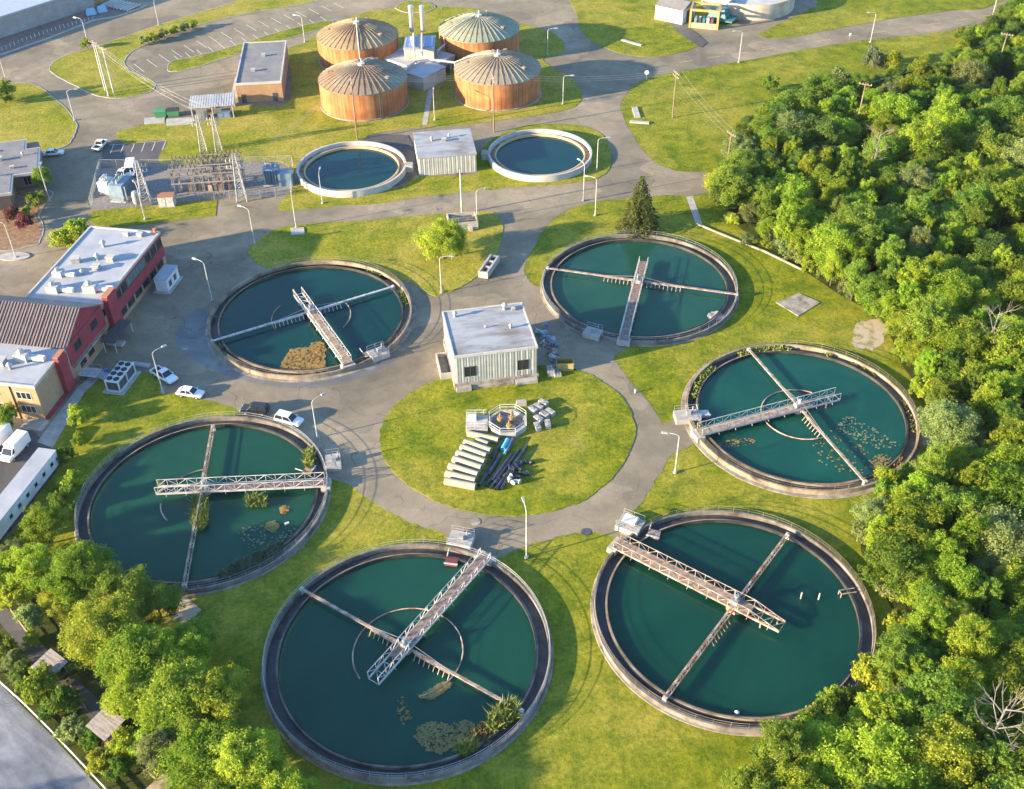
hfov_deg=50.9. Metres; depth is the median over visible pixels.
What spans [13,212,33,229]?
bush
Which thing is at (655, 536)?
scum box
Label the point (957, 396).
broadleaf tree
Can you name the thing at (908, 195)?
broadleaf tree
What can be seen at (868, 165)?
broadleaf tree
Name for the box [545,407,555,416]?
concrete block
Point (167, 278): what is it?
generator container
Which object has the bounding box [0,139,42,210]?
office building
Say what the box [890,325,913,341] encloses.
bush
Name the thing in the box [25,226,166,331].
red building
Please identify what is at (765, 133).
broadleaf tree
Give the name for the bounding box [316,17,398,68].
digester tank
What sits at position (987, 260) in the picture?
young tree
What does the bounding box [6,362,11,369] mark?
roof vent
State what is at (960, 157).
broadleaf tree
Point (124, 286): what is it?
window
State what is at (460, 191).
utility pole
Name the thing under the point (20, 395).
window
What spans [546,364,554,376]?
pallet stack
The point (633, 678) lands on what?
clarifier tank
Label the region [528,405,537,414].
concrete block
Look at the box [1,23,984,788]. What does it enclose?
ground
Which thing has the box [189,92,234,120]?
open shed
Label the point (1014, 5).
broadleaf tree
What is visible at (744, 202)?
bush
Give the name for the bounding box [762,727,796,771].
bush
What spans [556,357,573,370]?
yellow skip
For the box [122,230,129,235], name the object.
roof vent
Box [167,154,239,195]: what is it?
switch gantry
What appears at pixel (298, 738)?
clarifier tank
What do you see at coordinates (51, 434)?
path
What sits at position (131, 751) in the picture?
bush
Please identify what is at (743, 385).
water
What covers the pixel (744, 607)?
walkway bridge
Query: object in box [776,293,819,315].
concrete slab
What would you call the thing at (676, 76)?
utility pole
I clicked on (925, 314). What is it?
broadleaf tree
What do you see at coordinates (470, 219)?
concrete chamber
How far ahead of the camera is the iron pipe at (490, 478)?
168.45 m
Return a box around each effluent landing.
[325,448,341,471]
[367,341,389,362]
[446,525,474,550]
[582,322,602,340]
[615,508,645,537]
[673,404,701,424]
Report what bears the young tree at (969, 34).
on the forest floor
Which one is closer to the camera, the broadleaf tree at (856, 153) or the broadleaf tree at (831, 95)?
the broadleaf tree at (856, 153)
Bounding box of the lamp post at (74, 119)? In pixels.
[66,88,76,120]
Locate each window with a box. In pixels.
[15,391,32,399]
[20,405,37,413]
[23,176,32,185]
[73,337,81,351]
[80,356,86,367]
[88,346,94,357]
[90,317,97,331]
[116,287,121,299]
[120,280,127,293]
[121,305,127,315]
[126,272,133,286]
[128,295,134,308]
[132,265,139,278]
[135,286,142,298]
[138,258,145,271]
[142,276,149,288]
[144,251,150,264]
[149,267,156,279]
[150,244,156,256]
[155,238,161,250]
[157,259,163,270]
[464,366,476,376]
[517,359,528,369]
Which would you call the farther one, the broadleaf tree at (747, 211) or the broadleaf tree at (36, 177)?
the broadleaf tree at (36, 177)
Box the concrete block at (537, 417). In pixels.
[533,414,543,423]
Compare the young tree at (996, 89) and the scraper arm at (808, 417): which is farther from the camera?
the young tree at (996, 89)
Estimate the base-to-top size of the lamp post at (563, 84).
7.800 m
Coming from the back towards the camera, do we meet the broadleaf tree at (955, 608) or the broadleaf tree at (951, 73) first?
the broadleaf tree at (951, 73)
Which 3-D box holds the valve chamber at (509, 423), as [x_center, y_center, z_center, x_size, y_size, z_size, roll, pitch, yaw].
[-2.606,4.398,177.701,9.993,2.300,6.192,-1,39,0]
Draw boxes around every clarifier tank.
[74,412,330,596]
[205,256,415,381]
[261,539,553,785]
[540,230,738,346]
[590,506,876,735]
[681,340,922,498]
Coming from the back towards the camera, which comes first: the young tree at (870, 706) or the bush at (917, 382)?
the bush at (917, 382)
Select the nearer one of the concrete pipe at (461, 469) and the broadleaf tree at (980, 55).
the concrete pipe at (461, 469)
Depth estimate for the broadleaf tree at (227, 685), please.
131.09 m
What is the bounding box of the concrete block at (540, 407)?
[533,402,543,411]
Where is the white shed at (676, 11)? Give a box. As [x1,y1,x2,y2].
[655,0,695,24]
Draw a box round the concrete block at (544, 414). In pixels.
[539,410,549,418]
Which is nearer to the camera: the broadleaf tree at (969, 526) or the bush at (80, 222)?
the broadleaf tree at (969, 526)
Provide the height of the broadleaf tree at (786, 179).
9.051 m
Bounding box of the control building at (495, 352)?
[436,302,538,392]
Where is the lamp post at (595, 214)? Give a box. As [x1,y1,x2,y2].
[584,175,596,215]
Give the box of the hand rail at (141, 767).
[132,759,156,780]
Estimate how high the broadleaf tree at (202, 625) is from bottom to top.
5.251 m
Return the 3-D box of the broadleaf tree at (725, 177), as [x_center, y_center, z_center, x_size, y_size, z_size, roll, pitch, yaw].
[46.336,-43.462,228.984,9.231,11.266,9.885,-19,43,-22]
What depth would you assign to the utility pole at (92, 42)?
281.00 m
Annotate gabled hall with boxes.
[0,295,107,380]
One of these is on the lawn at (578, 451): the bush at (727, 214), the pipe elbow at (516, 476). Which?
the pipe elbow at (516, 476)
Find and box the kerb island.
[0,252,29,260]
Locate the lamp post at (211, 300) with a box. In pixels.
[192,257,213,301]
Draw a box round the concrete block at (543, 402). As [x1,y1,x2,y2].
[538,398,548,407]
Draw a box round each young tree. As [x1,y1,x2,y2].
[719,761,779,788]
[740,114,755,129]
[747,175,777,205]
[747,715,811,779]
[753,103,769,119]
[756,189,776,218]
[761,136,779,155]
[769,103,791,122]
[772,183,787,213]
[772,204,796,241]
[775,167,785,188]
[778,150,790,168]
[783,136,802,158]
[798,149,817,180]
[810,91,824,112]
[813,147,835,171]
[818,175,850,210]
[819,248,847,284]
[827,193,847,216]
[834,143,853,168]
[836,151,856,183]
[837,85,856,95]
[841,257,868,299]
[843,95,857,117]
[844,691,897,725]
[848,714,877,757]
[849,88,860,104]
[851,160,870,189]
[856,177,877,204]
[857,86,884,106]
[862,514,893,551]
[866,644,910,690]
[868,289,903,322]
[872,219,894,241]
[874,171,898,196]
[874,234,906,278]
[880,261,901,293]
[881,130,902,158]
[882,183,908,204]
[884,66,898,77]
[890,136,909,166]
[895,278,920,312]
[899,126,915,155]
[900,187,924,204]
[901,652,938,690]
[902,230,925,245]
[903,156,924,188]
[905,114,918,125]
[912,348,940,376]
[912,581,946,609]
[914,442,954,481]
[917,529,967,575]
[919,215,938,237]
[923,183,946,205]
[924,373,961,405]
[926,251,957,271]
[927,72,944,88]
[929,654,993,700]
[930,235,954,256]
[931,133,954,160]
[932,224,954,255]
[934,553,990,613]
[936,220,966,255]
[938,613,1003,665]
[939,779,974,788]
[941,75,959,88]
[941,182,955,204]
[943,50,955,66]
[943,133,952,151]
[943,254,964,266]
[950,111,976,134]
[950,133,966,153]
[951,56,966,74]
[953,37,971,51]
[953,460,990,492]
[955,226,978,256]
[955,458,993,487]
[956,171,973,188]
[958,22,977,49]
[958,364,984,404]
[959,224,983,251]
[961,92,981,133]
[961,150,983,181]
[961,781,987,788]
[965,288,1005,316]
[965,687,998,720]
[966,116,990,143]
[968,305,987,325]
[968,716,995,745]
[969,377,1002,422]
[971,486,991,501]
[971,572,1004,614]
[973,733,1014,788]
[974,25,985,43]
[976,253,998,278]
[978,493,1000,511]
[980,228,998,241]
[982,46,1004,69]
[982,308,995,320]
[983,155,1004,176]
[984,265,1003,287]
[984,397,1023,444]
[985,23,999,35]
[986,316,998,327]
[988,76,1008,100]
[992,243,1016,268]
[992,355,1018,378]
[995,160,1023,179]
[996,177,1013,221]
[996,260,1018,279]
[998,45,1011,73]
[1002,497,1023,521]
[1003,5,1019,18]
[1004,15,1021,24]
[1005,198,1023,226]
[1005,254,1023,274]
[1005,269,1023,284]
[1006,20,1016,27]
[1010,360,1023,376]
[1012,54,1023,73]
[1013,63,1023,79]
[1018,371,1023,408]
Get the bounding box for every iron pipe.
[477,471,488,486]
[480,457,495,479]
[484,462,502,486]
[488,453,502,475]
[489,448,520,488]
[491,436,505,458]
[491,453,513,481]
[494,449,525,490]
[500,445,528,489]
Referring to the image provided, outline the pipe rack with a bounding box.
[101,0,140,10]
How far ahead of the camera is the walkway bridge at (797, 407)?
177.47 m
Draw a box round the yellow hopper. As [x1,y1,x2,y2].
[688,1,721,29]
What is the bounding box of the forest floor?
[723,63,1023,788]
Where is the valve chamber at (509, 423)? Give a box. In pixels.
[466,404,526,437]
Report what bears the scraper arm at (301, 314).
on the clarifier tank at (392, 342)
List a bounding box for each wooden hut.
[32,648,69,689]
[86,709,124,754]
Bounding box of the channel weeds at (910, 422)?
[845,361,916,468]
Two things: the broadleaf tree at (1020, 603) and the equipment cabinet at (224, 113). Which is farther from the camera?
the equipment cabinet at (224, 113)
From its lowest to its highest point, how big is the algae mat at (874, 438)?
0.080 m
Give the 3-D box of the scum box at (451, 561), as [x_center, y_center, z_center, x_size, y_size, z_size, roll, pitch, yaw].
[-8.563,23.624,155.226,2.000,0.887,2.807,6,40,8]
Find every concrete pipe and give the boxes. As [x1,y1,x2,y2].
[444,469,476,482]
[444,477,476,490]
[447,462,479,477]
[452,455,482,471]
[455,449,486,465]
[459,443,487,458]
[463,438,492,454]
[467,430,499,442]
[475,437,489,445]
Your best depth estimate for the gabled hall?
187.02 m
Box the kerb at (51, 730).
[0,680,106,788]
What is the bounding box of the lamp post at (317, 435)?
[311,392,325,438]
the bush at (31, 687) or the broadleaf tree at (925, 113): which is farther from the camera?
the broadleaf tree at (925, 113)
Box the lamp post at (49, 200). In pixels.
[40,161,51,201]
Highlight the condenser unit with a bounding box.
[102,361,141,395]
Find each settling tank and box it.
[296,141,412,197]
[481,129,591,181]
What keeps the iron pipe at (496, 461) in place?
on the lawn at (578, 451)
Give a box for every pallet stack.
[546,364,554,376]
[554,369,560,377]
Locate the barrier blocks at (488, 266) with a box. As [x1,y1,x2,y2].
[478,254,499,278]
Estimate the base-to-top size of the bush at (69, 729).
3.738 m
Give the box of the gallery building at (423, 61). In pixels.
[383,5,455,90]
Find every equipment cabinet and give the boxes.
[157,192,176,207]
[196,108,208,119]
[216,108,230,118]
[278,169,293,186]
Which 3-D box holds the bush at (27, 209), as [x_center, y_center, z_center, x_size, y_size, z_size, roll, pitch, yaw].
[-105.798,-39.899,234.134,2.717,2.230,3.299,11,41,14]
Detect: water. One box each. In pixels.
[90,427,314,580]
[220,268,400,368]
[279,557,534,763]
[306,149,397,189]
[496,136,583,174]
[552,242,726,335]
[608,523,858,715]
[698,353,905,482]
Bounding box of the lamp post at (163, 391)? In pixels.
[152,344,166,393]
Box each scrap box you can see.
[547,338,555,345]
[551,348,557,355]
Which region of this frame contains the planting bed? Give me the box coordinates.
[0,189,51,249]
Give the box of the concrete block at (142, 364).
[133,361,150,367]
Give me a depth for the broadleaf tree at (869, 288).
198.77 m
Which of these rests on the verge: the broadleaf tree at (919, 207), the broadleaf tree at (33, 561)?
the broadleaf tree at (33, 561)
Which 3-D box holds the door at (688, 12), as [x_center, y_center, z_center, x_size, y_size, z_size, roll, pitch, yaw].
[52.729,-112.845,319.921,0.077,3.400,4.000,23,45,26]
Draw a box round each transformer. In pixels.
[96,174,112,195]
[106,173,135,202]
[262,162,279,186]
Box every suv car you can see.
[239,401,269,416]
[273,409,303,427]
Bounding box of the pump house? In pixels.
[413,128,476,175]
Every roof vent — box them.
[0,355,7,366]
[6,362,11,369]
[12,347,45,362]
[45,280,73,293]
[51,267,74,277]
[69,254,80,263]
[81,279,112,293]
[90,262,100,270]
[93,253,99,260]
[99,239,105,247]
[104,253,115,261]
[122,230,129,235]
[135,231,143,236]
[501,302,506,310]
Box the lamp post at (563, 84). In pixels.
[562,74,573,103]
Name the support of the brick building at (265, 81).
on the lawn at (248, 130)
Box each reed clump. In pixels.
[154,481,165,491]
[187,490,210,531]
[243,491,267,506]
[300,442,315,468]
[451,735,479,756]
[471,721,490,742]
[484,694,523,732]
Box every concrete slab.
[144,117,164,123]
[166,117,193,125]
[290,227,304,234]
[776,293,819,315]
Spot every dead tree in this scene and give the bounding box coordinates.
[862,124,895,163]
[965,676,1023,750]
[979,302,1021,345]
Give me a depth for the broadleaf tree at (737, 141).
244.15 m
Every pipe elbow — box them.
[507,473,512,482]
[510,479,521,484]
[512,473,519,478]
[517,460,524,466]
[518,470,529,475]
[524,459,534,464]
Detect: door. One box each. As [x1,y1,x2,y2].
[241,94,246,102]
[273,93,277,100]
[686,9,689,21]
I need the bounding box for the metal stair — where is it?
[77,363,109,380]
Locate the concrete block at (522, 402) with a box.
[516,399,526,406]
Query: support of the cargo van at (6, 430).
on the car park at (9, 471)
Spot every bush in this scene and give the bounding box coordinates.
[0,77,15,102]
[0,401,18,428]
[0,581,31,610]
[0,633,18,660]
[0,648,26,669]
[3,205,26,222]
[5,658,32,686]
[12,602,44,629]
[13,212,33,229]
[13,659,60,704]
[19,205,31,213]
[20,629,40,650]
[23,190,48,207]
[35,702,60,722]
[39,684,85,714]
[45,225,83,249]
[46,483,81,511]
[52,713,89,744]
[55,446,78,465]
[55,469,88,487]
[57,665,72,682]
[59,217,89,233]
[66,403,92,426]
[70,430,89,446]
[77,721,99,752]
[79,37,91,47]
[84,747,109,776]
[101,754,135,781]
[103,724,136,759]
[125,728,141,767]
[138,36,149,44]
[147,32,159,41]
[158,28,168,38]
[167,25,178,34]
[177,22,189,31]
[190,20,197,28]
[709,167,726,205]
[721,199,739,209]
[723,211,735,220]
[726,213,740,224]
[735,194,746,205]
[737,196,750,208]
[740,231,756,245]
[759,237,773,247]
[761,228,779,248]
[762,74,780,92]
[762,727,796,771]
[766,754,801,770]
[774,238,793,254]
[782,243,803,263]
[792,241,815,263]
[792,719,805,735]
[795,706,829,729]
[796,702,843,726]
[799,79,822,92]
[800,255,816,272]
[807,260,821,270]
[814,268,835,278]
[814,693,845,727]
[816,262,847,284]
[816,684,839,700]
[829,687,849,709]
[831,65,851,85]
[836,684,867,716]
[837,275,858,292]
[843,286,853,298]
[850,652,898,696]
[851,515,880,547]
[861,44,886,68]
[864,302,872,312]
[872,573,907,599]
[872,677,902,691]
[873,465,900,484]
[873,478,900,495]
[873,561,888,582]
[877,314,890,323]
[877,491,893,509]
[878,50,903,68]
[881,611,908,631]
[883,468,905,484]
[886,622,903,633]
[888,587,910,604]
[888,608,906,614]
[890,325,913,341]
[891,336,912,356]
[895,615,931,637]
[899,349,913,363]
[901,459,914,471]
[903,467,923,482]
[907,375,931,395]
[909,460,920,473]
[914,632,952,666]
[915,376,935,400]
[953,25,965,38]
[955,389,966,405]
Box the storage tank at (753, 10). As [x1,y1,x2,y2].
[701,0,794,20]
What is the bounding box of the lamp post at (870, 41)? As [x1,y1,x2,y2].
[867,12,875,42]
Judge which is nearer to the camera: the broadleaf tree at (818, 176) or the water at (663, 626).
the water at (663, 626)
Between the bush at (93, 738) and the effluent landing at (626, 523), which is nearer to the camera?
the bush at (93, 738)
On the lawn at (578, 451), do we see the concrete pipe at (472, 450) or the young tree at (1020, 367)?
the concrete pipe at (472, 450)
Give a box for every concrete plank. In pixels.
[630,120,648,123]
[632,106,639,117]
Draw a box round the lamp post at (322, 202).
[318,167,323,203]
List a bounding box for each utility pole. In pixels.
[88,40,105,89]
[91,44,108,95]
[98,47,113,92]
[350,75,357,139]
[459,169,462,211]
[492,75,494,131]
[672,71,678,117]
[727,131,735,159]
[855,82,871,132]
[994,33,1012,78]
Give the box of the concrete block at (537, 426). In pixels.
[533,421,541,431]
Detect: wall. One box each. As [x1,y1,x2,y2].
[0,5,145,55]
[695,222,801,269]
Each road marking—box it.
[110,3,342,152]
[684,14,993,61]
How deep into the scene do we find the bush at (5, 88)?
277.78 m
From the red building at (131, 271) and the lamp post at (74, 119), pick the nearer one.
the red building at (131, 271)
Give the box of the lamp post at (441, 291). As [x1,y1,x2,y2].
[439,255,453,292]
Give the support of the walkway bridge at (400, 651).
on the clarifier tank at (298, 738)
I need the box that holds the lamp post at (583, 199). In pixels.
[577,158,584,201]
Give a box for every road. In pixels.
[0,0,1008,557]
[0,684,99,788]
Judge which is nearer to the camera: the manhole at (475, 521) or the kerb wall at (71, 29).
the manhole at (475, 521)
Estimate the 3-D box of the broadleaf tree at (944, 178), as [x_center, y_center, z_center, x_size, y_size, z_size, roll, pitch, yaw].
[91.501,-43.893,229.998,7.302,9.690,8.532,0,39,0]
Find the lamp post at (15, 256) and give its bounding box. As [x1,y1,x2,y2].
[1,222,16,257]
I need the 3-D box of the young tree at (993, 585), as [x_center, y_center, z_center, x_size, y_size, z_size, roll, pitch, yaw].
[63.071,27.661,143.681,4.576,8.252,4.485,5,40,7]
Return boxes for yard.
[0,5,123,53]
[89,163,293,208]
[361,133,417,186]
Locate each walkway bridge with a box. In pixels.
[154,472,331,496]
[293,287,355,368]
[367,547,495,684]
[607,533,785,632]
[616,256,647,346]
[691,387,841,442]
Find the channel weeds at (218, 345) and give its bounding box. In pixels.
[212,315,225,349]
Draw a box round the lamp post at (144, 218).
[132,179,146,219]
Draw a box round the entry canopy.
[101,319,133,353]
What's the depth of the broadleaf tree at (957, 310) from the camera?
192.42 m
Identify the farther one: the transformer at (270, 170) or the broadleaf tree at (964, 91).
the broadleaf tree at (964, 91)
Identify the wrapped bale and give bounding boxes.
[86,8,96,15]
[97,5,107,13]
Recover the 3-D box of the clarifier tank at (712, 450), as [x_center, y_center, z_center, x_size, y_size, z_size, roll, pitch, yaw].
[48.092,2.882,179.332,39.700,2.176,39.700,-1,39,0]
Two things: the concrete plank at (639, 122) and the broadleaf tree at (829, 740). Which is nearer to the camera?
the broadleaf tree at (829, 740)
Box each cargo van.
[0,422,12,444]
[0,429,30,462]
[124,157,136,175]
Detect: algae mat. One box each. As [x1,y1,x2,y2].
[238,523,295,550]
[265,520,279,532]
[279,505,289,514]
[280,341,326,373]
[397,696,412,724]
[413,719,490,754]
[418,681,452,700]
[707,311,722,319]
[718,438,754,446]
[813,428,878,472]
[838,416,895,448]
[869,454,891,471]
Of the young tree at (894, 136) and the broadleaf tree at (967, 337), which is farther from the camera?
the young tree at (894, 136)
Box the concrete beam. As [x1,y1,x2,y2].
[621,39,642,45]
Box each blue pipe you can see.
[501,438,509,450]
[503,438,512,454]
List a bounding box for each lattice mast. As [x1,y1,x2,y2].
[128,160,150,202]
[191,115,206,151]
[206,114,222,151]
[225,154,246,202]
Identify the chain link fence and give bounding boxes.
[88,155,292,207]
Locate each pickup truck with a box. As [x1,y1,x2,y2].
[91,139,108,150]
[115,167,125,174]
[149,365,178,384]
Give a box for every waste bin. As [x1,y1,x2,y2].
[153,108,166,117]
[166,107,178,116]
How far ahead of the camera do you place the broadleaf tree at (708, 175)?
235.32 m
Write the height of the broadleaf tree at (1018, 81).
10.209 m
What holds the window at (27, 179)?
in the office building at (17, 176)
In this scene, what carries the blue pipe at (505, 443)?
on the lawn at (578, 451)
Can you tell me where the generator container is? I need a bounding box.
[153,264,182,294]
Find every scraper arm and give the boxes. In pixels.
[160,425,215,588]
[210,285,394,345]
[299,586,523,717]
[546,266,737,298]
[661,532,790,703]
[747,347,867,484]
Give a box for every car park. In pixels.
[0,417,51,493]
[101,140,166,167]
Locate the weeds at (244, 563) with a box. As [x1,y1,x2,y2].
[211,536,285,579]
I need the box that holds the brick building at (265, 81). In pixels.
[232,40,288,102]
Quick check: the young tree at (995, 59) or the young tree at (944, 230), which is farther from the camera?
the young tree at (995, 59)
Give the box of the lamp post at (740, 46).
[733,30,742,62]
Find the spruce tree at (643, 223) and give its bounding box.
[614,175,659,239]
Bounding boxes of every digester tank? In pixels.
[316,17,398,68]
[318,57,409,121]
[438,10,519,60]
[454,48,541,111]
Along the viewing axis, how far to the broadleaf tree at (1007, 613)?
140.57 m
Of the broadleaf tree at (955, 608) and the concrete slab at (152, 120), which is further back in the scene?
the concrete slab at (152, 120)
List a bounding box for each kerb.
[0,188,52,250]
[0,680,106,788]
[9,82,77,150]
[49,0,317,98]
[167,20,333,71]
[395,1,434,12]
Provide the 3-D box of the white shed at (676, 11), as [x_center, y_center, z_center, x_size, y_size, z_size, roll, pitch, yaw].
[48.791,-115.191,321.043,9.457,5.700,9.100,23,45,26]
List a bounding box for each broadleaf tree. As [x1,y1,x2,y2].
[0,538,24,560]
[0,549,15,589]
[3,542,55,598]
[17,501,71,551]
[30,166,51,187]
[36,585,85,621]
[37,539,115,610]
[57,592,146,671]
[86,561,151,608]
[91,615,176,692]
[97,659,159,726]
[126,655,220,739]
[131,707,178,754]
[132,724,180,778]
[133,579,186,627]
[145,623,215,666]
[153,718,249,788]
[174,614,220,657]
[183,777,250,788]
[186,660,249,728]
[206,725,291,788]
[258,766,324,788]
[330,782,352,788]
[411,217,474,260]
[701,168,729,190]
[708,163,752,212]
[718,148,763,169]
[719,130,756,160]
[726,122,756,139]
[735,159,768,195]
[737,202,763,222]
[747,113,775,141]
[747,124,788,153]
[751,147,785,175]
[753,100,769,113]
[755,216,778,238]
[758,98,798,114]
[760,156,781,181]
[760,758,830,788]
[763,88,820,117]
[768,172,816,201]
[772,110,807,136]
[773,182,815,223]
[778,127,808,153]
[784,149,817,170]
[785,163,802,181]
[787,228,809,253]
[795,197,828,228]
[796,209,826,236]
[797,113,846,148]
[797,141,842,172]
[798,715,881,788]
[800,72,847,101]
[804,222,864,271]
[805,162,859,197]
[811,97,834,116]
[814,114,862,146]
[816,111,843,124]
[817,202,891,237]
[822,91,858,117]
[828,94,847,116]
[832,145,861,167]
[833,714,938,788]
[841,189,877,216]
[842,776,889,788]
[845,71,872,98]
[846,245,870,270]
[847,224,883,262]
[849,494,890,534]
[850,102,883,127]
[854,529,928,594]
[855,272,898,314]
[856,113,905,140]
[860,135,900,164]
[860,150,886,173]
[861,492,947,559]
[865,233,908,266]
[866,269,883,282]
[868,161,907,193]
[869,91,922,127]
[869,108,899,132]
[870,72,903,88]
[871,197,906,219]
[873,619,943,674]
[875,203,921,244]
[877,691,922,728]
[879,79,903,110]
[881,681,916,700]
[882,309,917,336]
[889,481,926,507]
[890,555,955,607]
[893,659,985,738]
[894,108,927,122]
[896,66,907,78]
[896,73,933,99]
[896,164,938,192]
[896,256,935,308]
[897,115,947,162]
[897,470,944,503]
[898,192,940,227]
[899,338,942,366]
[901,194,914,221]
[901,246,937,267]
[901,293,951,343]
[902,710,986,788]
[903,89,929,109]
[903,146,946,173]
[904,55,932,79]
[905,225,935,256]
[906,596,955,649]
[911,397,987,457]
[913,443,973,491]
[914,200,948,219]
[916,310,1002,365]
[918,267,984,313]
[919,107,954,132]
[920,61,949,79]
[925,482,987,543]
[927,82,953,108]
[927,102,974,141]
[928,88,963,109]
[928,202,971,237]
[928,376,963,403]
[929,63,952,79]
[929,594,985,655]
[930,156,971,184]
[930,170,961,190]
[934,347,964,380]
[940,47,962,63]
[944,306,967,327]
[945,149,984,168]
[945,512,993,558]
[946,84,968,95]
[948,182,991,196]
[948,182,996,222]
[949,57,990,88]
[952,252,992,287]
[952,355,1000,400]
[953,46,976,63]
[955,123,1023,161]
[956,81,987,93]
[959,614,1023,695]
[960,229,1012,258]
[962,49,991,72]
[963,199,995,231]
[965,88,993,99]
[965,103,997,127]
[966,165,1005,193]
[966,503,1023,591]
[971,36,984,50]
[971,436,1023,473]
[973,96,994,110]
[974,56,994,80]
[974,369,1023,423]
[975,651,1023,724]
[976,35,1009,52]
[976,460,1023,518]
[978,276,1005,301]
[978,325,1023,369]
[979,15,1005,38]
[980,720,1023,788]
[980,763,1023,788]
[981,417,1023,451]
[985,33,1010,44]
[985,95,1023,130]
[986,604,1023,651]
[988,313,1023,350]
[989,123,1004,137]
[989,180,1023,231]
[990,0,1012,17]
[991,94,1013,125]
[992,274,1023,316]
[992,554,1023,605]
[995,22,1023,36]
[997,172,1023,199]
[997,308,1023,324]
[999,137,1023,169]
[999,223,1023,241]
[1000,2,1018,18]
[1001,113,1023,141]
[1001,232,1022,254]
[1002,46,1023,76]
[1004,35,1023,50]
[1005,87,1021,98]
[1006,0,1023,4]
[1006,581,1023,613]
[1009,71,1023,97]
[1012,3,1023,22]
[1013,244,1023,258]
[1014,225,1023,250]
[1017,710,1023,726]
[1018,20,1023,29]
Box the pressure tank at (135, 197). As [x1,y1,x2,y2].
[131,190,140,207]
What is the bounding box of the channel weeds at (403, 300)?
[365,270,407,306]
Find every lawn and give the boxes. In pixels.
[0,83,76,150]
[50,0,315,97]
[87,199,216,226]
[116,7,581,187]
[168,20,332,70]
[247,211,502,295]
[278,174,481,210]
[379,364,635,516]
[395,1,434,11]
[476,124,610,189]
[569,0,734,56]
[760,0,1002,37]
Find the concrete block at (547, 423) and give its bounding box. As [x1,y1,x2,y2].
[544,419,550,428]
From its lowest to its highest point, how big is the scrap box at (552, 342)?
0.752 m
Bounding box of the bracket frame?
[838,587,856,597]
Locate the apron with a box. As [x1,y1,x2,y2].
[174,309,398,387]
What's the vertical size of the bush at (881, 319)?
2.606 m
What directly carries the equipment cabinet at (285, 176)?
on the yard at (157, 180)
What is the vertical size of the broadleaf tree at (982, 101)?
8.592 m
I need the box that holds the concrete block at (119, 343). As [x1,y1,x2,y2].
[105,340,125,346]
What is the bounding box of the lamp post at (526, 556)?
[521,497,528,558]
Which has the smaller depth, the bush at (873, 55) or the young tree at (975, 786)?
the young tree at (975, 786)
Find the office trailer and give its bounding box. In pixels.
[0,447,59,542]
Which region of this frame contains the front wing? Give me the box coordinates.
[0,343,77,430]
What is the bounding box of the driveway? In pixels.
[669,22,706,47]
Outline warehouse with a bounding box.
[0,0,107,37]
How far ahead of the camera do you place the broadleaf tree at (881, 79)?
267.95 m
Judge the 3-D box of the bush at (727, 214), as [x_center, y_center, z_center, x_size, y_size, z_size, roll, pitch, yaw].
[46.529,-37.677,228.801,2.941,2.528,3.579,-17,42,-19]
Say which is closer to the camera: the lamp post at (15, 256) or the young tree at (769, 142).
the lamp post at (15, 256)
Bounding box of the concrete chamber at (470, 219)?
[447,207,477,230]
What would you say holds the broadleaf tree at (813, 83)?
on the forest floor
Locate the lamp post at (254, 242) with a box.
[237,204,255,243]
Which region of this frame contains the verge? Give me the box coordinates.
[0,543,201,788]
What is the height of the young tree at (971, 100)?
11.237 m
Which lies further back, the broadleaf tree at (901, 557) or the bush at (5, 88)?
the bush at (5, 88)
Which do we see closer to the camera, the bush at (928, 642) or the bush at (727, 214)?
the bush at (928, 642)
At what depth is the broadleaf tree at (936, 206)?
220.89 m
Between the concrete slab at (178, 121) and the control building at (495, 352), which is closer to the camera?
the control building at (495, 352)
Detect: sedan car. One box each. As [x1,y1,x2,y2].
[42,148,63,156]
[175,385,204,399]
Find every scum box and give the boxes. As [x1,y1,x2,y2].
[295,464,315,475]
[359,348,368,358]
[444,549,458,566]
[646,522,660,539]
[696,405,710,417]
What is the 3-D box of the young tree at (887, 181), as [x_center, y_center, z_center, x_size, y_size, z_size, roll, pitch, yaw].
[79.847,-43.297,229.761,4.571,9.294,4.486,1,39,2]
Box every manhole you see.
[181,345,188,349]
[471,518,479,524]
[581,528,590,535]
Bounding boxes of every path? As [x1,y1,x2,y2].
[0,608,150,772]
[38,373,102,447]
[146,765,183,788]
[422,86,433,124]
[686,196,701,223]
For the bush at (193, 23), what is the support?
on the ground at (595, 723)
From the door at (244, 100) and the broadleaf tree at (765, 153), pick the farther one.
the door at (244, 100)
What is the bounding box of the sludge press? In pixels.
[706,0,737,23]
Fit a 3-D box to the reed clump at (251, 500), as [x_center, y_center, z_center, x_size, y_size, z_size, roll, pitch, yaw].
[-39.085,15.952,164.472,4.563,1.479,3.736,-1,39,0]
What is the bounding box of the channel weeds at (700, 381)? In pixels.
[688,345,832,439]
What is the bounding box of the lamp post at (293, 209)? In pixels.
[290,189,297,227]
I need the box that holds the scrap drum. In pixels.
[543,321,547,327]
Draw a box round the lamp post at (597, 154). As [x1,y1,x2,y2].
[596,137,609,170]
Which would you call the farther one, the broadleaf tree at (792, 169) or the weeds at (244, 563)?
the broadleaf tree at (792, 169)
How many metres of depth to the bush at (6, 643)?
141.74 m
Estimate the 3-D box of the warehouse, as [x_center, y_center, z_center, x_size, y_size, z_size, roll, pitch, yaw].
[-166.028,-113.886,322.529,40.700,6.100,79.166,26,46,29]
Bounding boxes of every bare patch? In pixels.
[155,596,200,622]
[851,318,887,350]
[906,396,935,445]
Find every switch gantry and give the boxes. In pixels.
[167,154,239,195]
[197,149,245,196]
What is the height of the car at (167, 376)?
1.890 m
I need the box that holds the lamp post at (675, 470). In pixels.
[661,431,679,473]
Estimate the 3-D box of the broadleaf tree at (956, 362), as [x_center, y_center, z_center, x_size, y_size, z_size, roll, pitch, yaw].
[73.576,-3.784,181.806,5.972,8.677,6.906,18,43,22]
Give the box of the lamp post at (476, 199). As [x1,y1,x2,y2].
[476,187,487,221]

